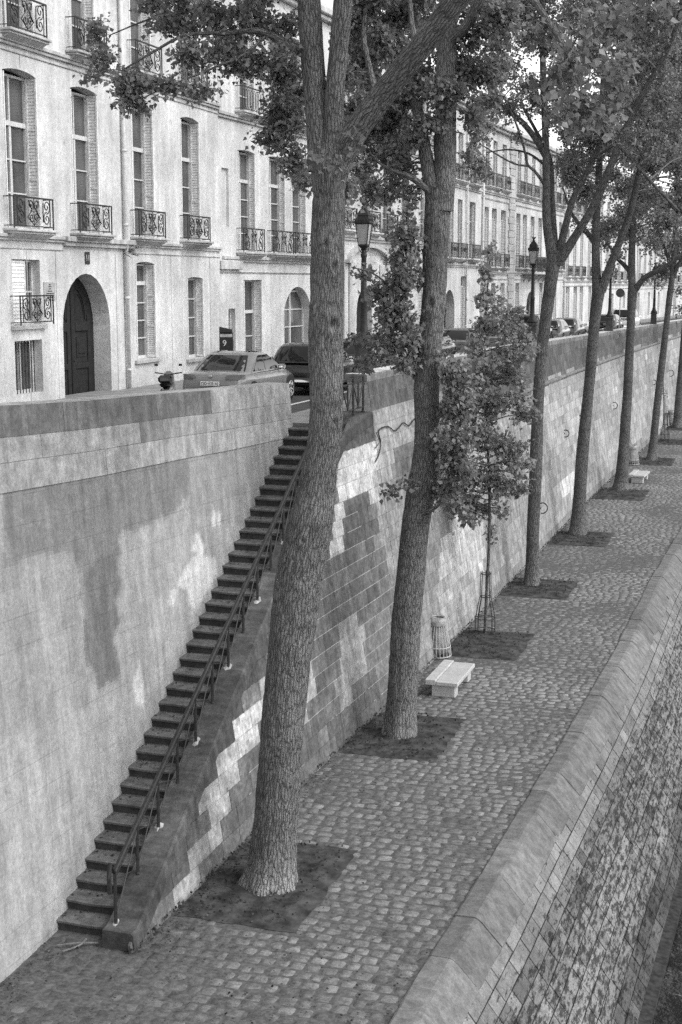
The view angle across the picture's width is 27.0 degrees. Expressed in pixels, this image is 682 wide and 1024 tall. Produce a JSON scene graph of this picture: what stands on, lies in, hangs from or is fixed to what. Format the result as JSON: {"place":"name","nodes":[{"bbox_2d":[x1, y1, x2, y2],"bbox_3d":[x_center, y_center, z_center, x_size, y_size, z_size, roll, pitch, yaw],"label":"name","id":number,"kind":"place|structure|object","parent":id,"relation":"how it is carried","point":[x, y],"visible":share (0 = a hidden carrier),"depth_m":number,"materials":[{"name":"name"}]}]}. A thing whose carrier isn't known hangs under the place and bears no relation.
{"place":"outdoors","nodes":[
{"label":"outdoors","id":0,"kind":"place"},
{"bbox_2d":[292,400,346,422],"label":"river pavement","id":1,"kind":"structure","parent":0,"point":[301,416],"depth_m":33.55,"materials":[{"name":"grey stone"}]},
{"bbox_2d":[0,430,681,1023],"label":"quay path","id":2,"kind":"structure","parent":0,"point":[534,620],"depth_m":24.28,"materials":[{"name":"grey stone"}]},
{"bbox_2d":[57,939,98,951],"bbox_3d":[-3.717,6.088,20.108,0.542,0.072,0.233,-5,10,-27],"label":"fallen twig","id":3,"kind":"object","parent":2,"relation":"on","point":[81,943],"visible":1,"depth_m":20.09,"materials":[{"name":"wood"}]},
{"bbox_2d":[0,382,292,982],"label":"stair wall","id":4,"kind":"structure","parent":2,"relation":"on","point":[122,518],"depth_m":22.05,"materials":[{"name":"stone"}]},
{"bbox_2d":[56,411,393,951],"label":"stone staircase","id":5,"kind":"structure","parent":2,"relation":"on","point":[142,895],"depth_m":23.57,"materials":[{"name":"grey stone"}]},
{"bbox_2d":[107,374,353,925],"bbox_3d":[-1.497,1.392,26.207,0.153,6.992,14.149,2,9,14],"label":"stair handrail","id":6,"kind":"object","parent":5,"relation":"on","point":[135,828],"visible":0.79,"depth_m":23.12,"materials":[{"name":"black metal"}]},
{"bbox_2d":[343,375,364,417],"bbox_3d":[0.126,-2.522,31.389,0.101,0.860,2.492,3,10,19],"label":"landing fence","id":7,"kind":"object","parent":5,"relation":"on","point":[357,397],"visible":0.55,"depth_m":31.84,"materials":[{"name":"black metal"}]},
{"bbox_2d":[174,839,357,932],"bbox_3d":[-1.084,5.770,22.323,1.961,0.053,3.224,3,10,16],"label":"soil bed","id":8,"kind":"object","parent":2,"relation":"on","point":[301,908],"visible":0.79,"depth_m":21.68,"materials":[{"name":"black soil"}]},
{"bbox_2d":[72,0,681,895],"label":"poplar tree","id":9,"kind":"object","parent":8,"relation":"on","point":[366,38],"visible":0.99,"depth_m":20.32,"materials":[{"name":"grey plant"}]},
{"bbox_2d":[0,427,681,1023],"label":"fallen leaves","id":10,"kind":"object","parent":2,"relation":"on","point":[302,843],"visible":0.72,"depth_m":21.14,"materials":[{"name":"grey plant"}]},
{"bbox_2d":[338,712,466,761],"bbox_3d":[1.327,4.609,29.492,2.016,0.053,2.942,3,10,16],"label":"soil bed","id":11,"kind":"object","parent":2,"relation":"on","point":[440,744],"visible":0.81,"depth_m":28.99,"materials":[{"name":"black soil"}]},
{"bbox_2d":[343,0,531,738],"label":"poplar tree","id":12,"kind":"object","parent":11,"relation":"on","point":[396,129],"visible":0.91,"depth_m":27.64,"materials":[{"name":"grey plant"}]},
{"bbox_2d":[128,319,681,953],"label":"quay wall","id":13,"kind":"structure","parent":2,"relation":"on","point":[456,563],"depth_m":33.34,"materials":[{"name":"stone"}]},
{"bbox_2d":[353,202,373,372],"bbox_3d":[0.525,-5.178,32.794,0.410,3.906,0.410,3,10,16],"label":"street lamp","id":14,"kind":"object","parent":13,"relation":"on","point":[364,222],"visible":0.78,"depth_m":32.66,"materials":[{"name":"metal"}]},
{"bbox_2d":[375,418,414,462],"bbox_3d":[1.329,-1.797,34.264,0.118,0.723,4.077,3,10,16],"label":"loose cable","id":15,"kind":"object","parent":13,"relation":"attached to","point":[379,438],"visible":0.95,"depth_m":32.90,"materials":[{"name":"black rubber"}]},
{"bbox_2d":[527,237,538,342],"bbox_3d":[7.168,-8.302,53.167,0.410,3.906,0.410,3,10,16],"label":"street lamp","id":16,"kind":"object","parent":13,"relation":"on","point":[533,249],"visible":0.95,"depth_m":53.10,"materials":[{"name":"black metal"}]},
{"bbox_2d":[605,269,613,330],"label":"street lamp","id":17,"kind":"object","parent":13,"relation":"on","point":[609,317],"visible":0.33,"depth_m":73.52,"materials":[{"name":"black metal"}]},
{"bbox_2d":[650,263,657,323],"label":"street lamp","id":18,"kind":"object","parent":13,"relation":"on","point":[653,313],"visible":0.77,"depth_m":91.57,"materials":[{"name":"black metal"}]},
{"bbox_2d":[130,425,681,952],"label":"weeds","id":19,"kind":"object","parent":2,"relation":"on","point":[348,739],"visible":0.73,"depth_m":29.20,"materials":[{"name":"grey plant"}]},
{"bbox_2d":[431,615,451,658],"bbox_3d":[2.416,3.105,35.653,0.714,0.993,0.714,-5,10,-28],"label":"litter bin","id":20,"kind":"object","parent":2,"relation":"on","point":[441,645],"visible":0.77,"depth_m":35.44,"materials":[{"name":"metal"}]},
{"bbox_2d":[425,659,474,697],"bbox_3d":[2.536,3.868,32.948,0.754,0.416,1.800,3,10,18],"label":"stone bench","id":21,"kind":"object","parent":2,"relation":"on","point":[445,678],"visible":1,"depth_m":32.46,"materials":[{"name":"white stone"}]},
{"bbox_2d":[442,629,534,659],"bbox_3d":[3.857,3.409,36.903,1.958,0.052,2.873,3,10,16],"label":"soil bed","id":22,"kind":"object","parent":2,"relation":"on","point":[521,646],"visible":0.94,"depth_m":36.67,"materials":[{"name":"grey soil"}]},
{"bbox_2d":[475,570,494,632],"bbox_3d":[3.840,2.404,37.814,0.549,1.680,0.550,3,10,16],"label":"tree guard","id":23,"kind":"object","parent":22,"relation":"on","point":[481,595],"visible":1,"depth_m":37.70,"materials":[{"name":"black metal"}]},
{"bbox_2d":[439,240,542,632],"bbox_3d":[3.856,-1.829,37.246,2.988,10.362,2.794,3,10,16],"label":"young poplar","id":24,"kind":"object","parent":22,"relation":"on","point":[495,407],"visible":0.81,"depth_m":36.71,"materials":[{"name":"grey plant"}]},
{"bbox_2d":[389,527,681,1023],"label":"kerb","id":25,"kind":"structure","parent":2,"relation":"on","point":[449,979],"depth_m":24.15,"materials":[{"name":"stone"}]},
{"bbox_2d":[500,577,578,598],"bbox_3d":[6.139,2.310,43.683,2.042,0.052,2.767,3,10,16],"label":"soil bed","id":26,"kind":"object","parent":2,"relation":"on","point":[561,595],"visible":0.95,"depth_m":43.30,"materials":[{"name":"grey soil"}]},
{"bbox_2d":[463,0,681,585],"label":"poplar tree","id":27,"kind":"object","parent":26,"relation":"on","point":[559,250],"visible":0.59,"depth_m":41.49,"materials":[{"name":"grey plant"}]},
{"bbox_2d":[549,530,613,546],"bbox_3d":[8.848,0.943,52.120,2.055,0.054,3.051,3,10,16],"label":"soil bed","id":28,"kind":"object","parent":2,"relation":"on","point":[605,541],"visible":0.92,"depth_m":51.69,"materials":[{"name":"grey soil"}]},
{"bbox_2d":[542,0,681,534],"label":"poplar tree","id":29,"kind":"object","parent":28,"relation":"on","point":[570,177],"visible":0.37,"depth_m":50.85,"materials":[{"name":"grey plant"}]},
{"bbox_2d":[592,489,649,500],"bbox_3d":[12.405,-0.803,62.899,2.214,0.053,3.381,3,10,16],"label":"soil bed","id":30,"kind":"object","parent":2,"relation":"on","point":[613,492],"visible":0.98,"depth_m":62.34,"materials":[{"name":"grey soil"}]},
{"bbox_2d":[578,17,681,490],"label":"poplar tree","id":31,"kind":"object","parent":30,"relation":"on","point":[610,227],"visible":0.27,"depth_m":62.62,"materials":[{"name":"grey plant"}]},
{"bbox_2d":[628,444,638,464],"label":"litter bin","id":32,"kind":"object","parent":2,"relation":"on","point":[633,456],"visible":0.71,"depth_m":72.85,"materials":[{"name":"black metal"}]},
{"bbox_2d":[628,470,649,482],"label":"stone bench","id":33,"kind":"object","parent":2,"relation":"on","point":[637,476],"visible":1,"depth_m":66.46,"materials":[{"name":"white stone"}]},
{"bbox_2d":[617,70,681,427],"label":"poplar tree","id":34,"kind":"object","parent":2,"relation":"on","point":[677,419],"visible":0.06,"depth_m":90.92,"materials":[{"name":"grey plant"}]},
{"bbox_2d":[630,457,674,465],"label":"soil bed","id":35,"kind":"object","parent":2,"relation":"on","point":[653,462],"visible":0.75,"depth_m":73.94,"materials":[{"name":"grey soil"}]},
{"bbox_2d":[606,35,681,459],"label":"poplar tree","id":36,"kind":"object","parent":35,"relation":"on","point":[653,440],"visible":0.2,"depth_m":73.46,"materials":[{"name":"grey plant"}]},
{"bbox_2d":[62,315,681,398],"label":"house pavement","id":37,"kind":"structure","parent":0,"point":[157,387],"depth_m":41.80,"materials":[{"name":"grey concrete"}]},
{"bbox_2d":[0,0,221,402],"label":"house","id":38,"kind":"structure","parent":37,"relation":"on","point":[110,248],"depth_m":40.53,"materials":[{"name":"white paint"}]},
{"bbox_2d":[15,340,35,393],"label":"window","id":39,"kind":"structure","parent":38,"relation":"in","point":[23,355],"depth_m":37.26,"materials":[{"name":"white paint"}]},
{"bbox_2d":[0,0,51,48],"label":"window","id":40,"kind":"structure","parent":38,"relation":"in","point":[17,17],"depth_m":35.68,"materials":[{"name":"white paint"}]},
{"bbox_2d":[2,70,58,239],"bbox_3d":[-8.088,-8.992,36.090,0.800,4.110,2.150,3,10,16],"label":"window","id":41,"kind":"structure","parent":38,"relation":"in","point":[19,94],"depth_m":36.62,"materials":[{"name":"white paint"}]},
{"bbox_2d":[10,259,53,325],"bbox_3d":[-8.086,-5.660,36.629,0.605,1.660,1.760,3,10,16],"label":"window","id":42,"kind":"structure","parent":38,"relation":"in","point":[20,296],"depth_m":36.51,"materials":[{"name":"white paint"}]},
{"bbox_2d":[63,278,94,394],"bbox_3d":[-7.636,-4.916,40.162,0.130,3.580,2.900,3,10,16],"label":"carriage door","id":43,"kind":"structure","parent":38,"relation":"in","point":[78,334],"depth_m":40.59,"materials":[{"name":"paint"}]},
{"bbox_2d":[65,0,111,65],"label":"window","id":44,"kind":"structure","parent":38,"relation":"in","point":[78,10],"depth_m":39.10,"materials":[{"name":"white paint"}]},
{"bbox_2d":[70,89,116,242],"bbox_3d":[-7.078,-9.530,39.414,0.800,4.110,2.080,3,10,16],"label":"window","id":45,"kind":"structure","parent":38,"relation":"in","point":[83,108],"depth_m":39.95,"materials":[{"name":"white paint"}]},
{"bbox_2d":[127,0,162,85],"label":"window","id":46,"kind":"structure","parent":38,"relation":"in","point":[138,48],"depth_m":42.83,"materials":[{"name":"white paint"}]},
{"bbox_2d":[135,264,156,358],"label":"window","id":47,"kind":"structure","parent":38,"relation":"in","point":[144,274],"depth_m":44.28,"materials":[{"name":"grey glass"}]},
{"bbox_2d":[130,108,169,246],"bbox_3d":[-5.986,-10.113,43.006,0.800,4.110,2.040,3,10,16],"label":"window","id":48,"kind":"structure","parent":38,"relation":"in","point":[142,151],"depth_m":43.56,"materials":[{"name":"grey glass"}]},
{"bbox_2d":[179,3,210,98],"bbox_3d":[-4.919,-15.192,45.783,0.800,3.650,1.960,3,10,16],"label":"window","id":49,"kind":"structure","parent":38,"relation":"in","point":[187,71],"depth_m":46.30,"materials":[{"name":"white paint"}]},
{"bbox_2d":[187,278,204,357],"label":"window","id":50,"kind":"structure","parent":38,"relation":"in","point":[195,292],"depth_m":48.03,"materials":[{"name":"grey glass"}]},
{"bbox_2d":[180,119,213,248],"bbox_3d":[-4.919,-10.681,46.514,0.800,4.110,2.020,3,10,16],"label":"window","id":51,"kind":"structure","parent":38,"relation":"in","point":[192,230],"depth_m":47.08,"materials":[{"name":"grey glass"}]},
{"bbox_2d":[219,327,233,350],"bbox_3d":[-3.723,-5.161,46.307,0.457,1.730,0.400,-1,9,-3],"label":"parking meter","id":52,"kind":"object","parent":37,"relation":"on","point":[225,339],"visible":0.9,"depth_m":46.07,"materials":[{"name":"black metal"}]},
{"bbox_2d":[216,0,332,357],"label":"house","id":53,"kind":"structure","parent":37,"relation":"on","point":[265,217],"depth_m":52.78,"materials":[{"name":"white paint"}]},
{"bbox_2d":[235,21,263,121],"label":"window","id":54,"kind":"structure","parent":53,"relation":"in","point":[245,96],"depth_m":51.09,"materials":[{"name":"white paint"}]},
{"bbox_2d":[236,152,267,258],"bbox_3d":[-3.377,-11.053,51.405,0.740,3.820,2.012,3,10,20],"label":"window","id":55,"kind":"structure","parent":53,"relation":"in","point":[247,233],"depth_m":51.92,"materials":[{"name":"grey glass"}]},
{"bbox_2d":[243,280,262,351],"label":"window","id":56,"kind":"structure","parent":53,"relation":"in","point":[253,324],"depth_m":53.21,"materials":[{"name":"grey glass"}]},
{"bbox_2d":[267,157,296,259],"bbox_3d":[-2.404,-11.481,54.052,0.740,3.820,2.112,3,10,20],"label":"window","id":57,"kind":"structure","parent":53,"relation":"in","point":[276,187],"depth_m":54.61,"materials":[{"name":"grey glass"}]},
{"bbox_2d":[284,290,303,343],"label":"window","id":58,"kind":"structure","parent":53,"relation":"in","point":[293,310],"depth_m":57.29,"materials":[{"name":"grey glass"}]},
{"bbox_2d":[291,55,306,133],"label":"window","id":59,"kind":"structure","parent":53,"relation":"in","point":[297,57],"depth_m":55.97,"materials":[{"name":"white paint"}]},
{"bbox_2d":[290,171,310,261],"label":"window","id":60,"kind":"structure","parent":53,"relation":"in","point":[297,204],"depth_m":56.74,"materials":[{"name":"grey glass"}]},
{"bbox_2d":[238,1,435,338],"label":"house","id":61,"kind":"structure","parent":37,"relation":"on","point":[379,244],"depth_m":65.58,"materials":[{"name":"white paint"}]},
{"bbox_2d":[344,173,357,235],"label":"window","id":62,"kind":"structure","parent":61,"relation":"in","point":[348,221],"depth_m":61.66,"materials":[{"name":"grey glass"}]},
{"bbox_2d":[364,167,382,237],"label":"window","id":63,"kind":"structure","parent":61,"relation":"in","point":[375,235],"depth_m":65.17,"materials":[{"name":"grey glass"}]},
{"bbox_2d":[381,169,398,237],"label":"window","id":64,"kind":"structure","parent":61,"relation":"in","point":[386,217],"depth_m":67.84,"materials":[{"name":"grey glass"}]},
{"bbox_2d":[418,271,422,329],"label":"window","id":65,"kind":"structure","parent":61,"relation":"in","point":[421,291],"depth_m":74.12,"materials":[{"name":"grey glass"}]},
{"bbox_2d":[419,178,424,241],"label":"window","id":66,"kind":"structure","parent":61,"relation":"in","point":[422,202],"depth_m":74.17,"materials":[{"name":"grey glass"}]},
{"bbox_2d":[444,92,487,328],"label":"house","id":67,"kind":"structure","parent":37,"relation":"on","point":[464,249],"depth_m":81.62,"materials":[{"name":"white paint"}]},
{"bbox_2d":[448,211,460,262],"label":"window","id":68,"kind":"structure","parent":67,"relation":"in","point":[452,250],"depth_m":79.54,"materials":[{"name":"grey glass"}]},
{"bbox_2d":[460,276,464,327],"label":"window","id":69,"kind":"structure","parent":67,"relation":"in","point":[462,307],"depth_m":82.78,"materials":[{"name":"grey glass"}]},
{"bbox_2d":[456,200,469,262],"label":"window","id":70,"kind":"structure","parent":67,"relation":"in","point":[460,203],"depth_m":81.34,"materials":[{"name":"grey glass"}]},
{"bbox_2d":[458,133,470,185],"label":"window","id":71,"kind":"structure","parent":67,"relation":"in","point":[461,140],"depth_m":80.67,"materials":[{"name":"white paint"}]},
{"bbox_2d":[468,202,481,263],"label":"window","id":72,"kind":"structure","parent":67,"relation":"in","point":[472,206],"depth_m":84.31,"materials":[{"name":"grey glass"}]},
{"bbox_2d":[469,137,483,189],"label":"window","id":73,"kind":"structure","parent":67,"relation":"in","point":[478,186],"depth_m":83.49,"materials":[{"name":"white paint"}]},
{"bbox_2d":[479,113,566,320],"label":"house","id":74,"kind":"structure","parent":37,"relation":"on","point":[511,210],"depth_m":94.44,"materials":[{"name":"white paint"}]},
{"bbox_2d":[484,207,494,268],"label":"window","id":75,"kind":"structure","parent":74,"relation":"in","point":[485,219],"depth_m":87.37,"materials":[{"name":"grey glass"}]},
{"bbox_2d":[485,139,495,189],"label":"window","id":76,"kind":"structure","parent":74,"relation":"in","point":[488,185],"depth_m":86.76,"materials":[{"name":"white paint"}]},
{"bbox_2d":[491,209,501,270],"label":"window","id":77,"kind":"structure","parent":74,"relation":"in","point":[495,263],"depth_m":89.36,"materials":[{"name":"grey glass"}]},
{"bbox_2d":[492,140,503,191],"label":"window","id":78,"kind":"structure","parent":74,"relation":"in","point":[497,181],"depth_m":88.75,"materials":[{"name":"white paint"}]},
{"bbox_2d":[500,211,510,270],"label":"window","id":79,"kind":"structure","parent":74,"relation":"in","point":[505,260],"depth_m":91.65,"materials":[{"name":"grey glass"}]},
{"bbox_2d":[501,144,512,194],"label":"window","id":80,"kind":"structure","parent":74,"relation":"in","point":[506,180],"depth_m":91.21,"materials":[{"name":"grey glass"}]},
{"bbox_2d":[515,214,525,271],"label":"window","id":81,"kind":"structure","parent":74,"relation":"in","point":[518,263],"depth_m":95.75,"materials":[{"name":"grey glass"}]},
{"bbox_2d":[516,152,526,197],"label":"window","id":82,"kind":"structure","parent":74,"relation":"in","point":[520,187],"depth_m":95.33,"materials":[{"name":"grey glass"}]},
{"bbox_2d":[522,215,530,271],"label":"window","id":83,"kind":"structure","parent":74,"relation":"in","point":[527,269],"depth_m":97.68,"materials":[{"name":"grey glass"}]},
{"bbox_2d":[523,155,533,199],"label":"window","id":84,"kind":"structure","parent":74,"relation":"in","point":[529,189],"depth_m":97.32,"materials":[{"name":"grey glass"}]},
{"bbox_2d":[531,157,540,201],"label":"window","id":85,"kind":"structure","parent":74,"relation":"in","point":[535,188],"depth_m":99.60,"materials":[{"name":"grey glass"}]},
{"bbox_2d":[537,220,545,271],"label":"window","id":86,"kind":"structure","parent":74,"relation":"in","point":[539,228],"depth_m":102.65,"materials":[{"name":"grey glass"}]},
{"bbox_2d":[554,169,561,207],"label":"window","id":87,"kind":"structure","parent":74,"relation":"in","point":[557,196],"depth_m":107.23,"materials":[{"name":"grey glass"}]},
{"bbox_2d":[549,141,595,325],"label":"house","id":88,"kind":"structure","parent":37,"relation":"on","point":[576,289],"depth_m":117.33,"materials":[{"name":"white paint"}]},
{"bbox_2d":[572,244,580,278],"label":"window","id":89,"kind":"structure","parent":88,"relation":"in","point":[574,249],"depth_m":115.64,"materials":[{"name":"grey glass"}]},
{"bbox_2d":[579,236,586,279],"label":"window","id":90,"kind":"structure","parent":88,"relation":"in","point":[582,273],"depth_m":118.35,"materials":[{"name":"grey glass"}]},
{"bbox_2d":[587,239,591,279],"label":"window","id":91,"kind":"structure","parent":88,"relation":"in","point":[589,270],"depth_m":121.57,"materials":[{"name":"grey glass"}]},
{"bbox_2d":[600,180,636,313],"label":"house","id":92,"kind":"structure","parent":37,"relation":"on","point":[621,280],"depth_m":133.73,"materials":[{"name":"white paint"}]},
{"bbox_2d":[602,164,674,318],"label":"house","id":93,"kind":"structure","parent":37,"relation":"on","point":[644,303],"depth_m":152.59,"materials":[{"name":"white paint"}]},
{"bbox_2d":[672,216,681,315],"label":"house","id":94,"kind":"structure","parent":37,"relation":"on","point":[677,300],"depth_m":172.36,"materials":[{"name":"white paint"}]},
{"bbox_2d":[290,318,681,412],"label":"road","id":95,"kind":"structure","parent":0,"point":[301,394],"depth_m":40.78,"materials":[{"name":"grey asphalt"}]},
{"bbox_2d":[154,364,181,390],"bbox_3d":[-4.292,-3.010,35.209,0.690,1.270,1.900,-1,9,-3],"label":"motor scooter","id":96,"kind":"object","parent":95,"relation":"on","point":[166,380],"visible":0.37,"depth_m":34.47,"materials":[{"name":"metal"}]},
{"bbox_2d":[183,347,294,398],"bbox_3d":[-2.697,-3.756,38.636,2.120,1.594,4.540,3,10,17],"label":"parked car","id":97,"kind":"object","parent":95,"relation":"on","point":[221,368],"visible":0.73,"depth_m":37.37,"materials":[{"name":"silver metal"}]},
{"bbox_2d":[271,340,353,387],"bbox_3d":[-0.734,-4.499,43.157,2.080,1.664,4.035,3,10,17],"label":"parked car","id":98,"kind":"object","parent":95,"relation":"on","point":[293,357],"visible":0.33,"depth_m":41.46,"materials":[{"name":"black paint"}]},
{"bbox_2d":[343,339,392,368],"bbox_3d":[0.459,-5.240,48.121,2.120,1.594,4.535,3,10,17],"label":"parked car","id":99,"kind":"object","parent":95,"relation":"on","point":[350,350],"visible":0.02,"depth_m":47.03,"materials":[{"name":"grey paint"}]},
{"bbox_2d":[406,330,457,355],"bbox_3d":[3.537,-6.721,57.575,2.080,1.664,4.035,3,10,18],"label":"parked car","id":100,"kind":"object","parent":95,"relation":"on","point":[448,344],"visible":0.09,"depth_m":57.29,"materials":[{"name":"black paint"}]},
{"bbox_2d":[443,325,489,352],"bbox_3d":[5.322,-7.516,62.985,2.120,1.594,4.535,3,10,18],"label":"parked car","id":101,"kind":"object","parent":95,"relation":"on","point":[460,335],"visible":0.11,"depth_m":61.72,"materials":[{"name":"grey paint"}]},
{"bbox_2d":[473,327,514,346],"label":"parked car","id":102,"kind":"object","parent":95,"relation":"on","point":[493,338],"visible":0.06,"depth_m":66.90,"materials":[{"name":"silver metal"}]},
{"bbox_2d":[512,314,553,338],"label":"parked car","id":103,"kind":"object","parent":95,"relation":"on","point":[525,318],"visible":0.07,"depth_m":76.25,"materials":[{"name":"black paint"}]},
{"bbox_2d":[551,319,571,337],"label":"parked car","id":104,"kind":"object","parent":95,"relation":"on","point":[560,328],"visible":0.2,"depth_m":82.65,"materials":[{"name":"silver metal"}]},
{"bbox_2d":[555,317,586,335],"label":"parked car","id":105,"kind":"object","parent":95,"relation":"on","point":[578,327],"visible":0.26,"depth_m":87.86,"materials":[{"name":"grey paint"}]},
{"bbox_2d":[600,314,623,329],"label":"parked car","id":106,"kind":"object","parent":95,"relation":"on","point":[615,321],"visible":0.16,"depth_m":102.27,"materials":[{"name":"grey paint"}]},
{"bbox_2d":[612,307,641,327],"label":"parked car","id":107,"kind":"object","parent":95,"relation":"on","point":[623,313],"visible":0.12,"depth_m":109.66,"materials":[{"name":"white paint"}]},
{"bbox_2d":[321,0,678,191],"label":"sky","id":108,"kind":"structure","parent":0,"point":[534,68],"materials":[{"name":"white"}]},
{"bbox_2d":[463,578,681,1023],"bbox_3d":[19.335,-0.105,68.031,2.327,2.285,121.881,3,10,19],"label":"embankment","id":109,"kind":"structure","parent":0,"point":[655,812],"depth_m":25.69,"materials":[{"name":"stone"}]},
{"bbox_2d":[652,911,681,1023],"bbox_3d":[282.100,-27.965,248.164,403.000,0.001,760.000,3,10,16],"label":"river water","id":110,"kind":"structure","parent":0,"point":[669,1008],"depth_m":24.55,"materials":[{"name":"grey liquid"}]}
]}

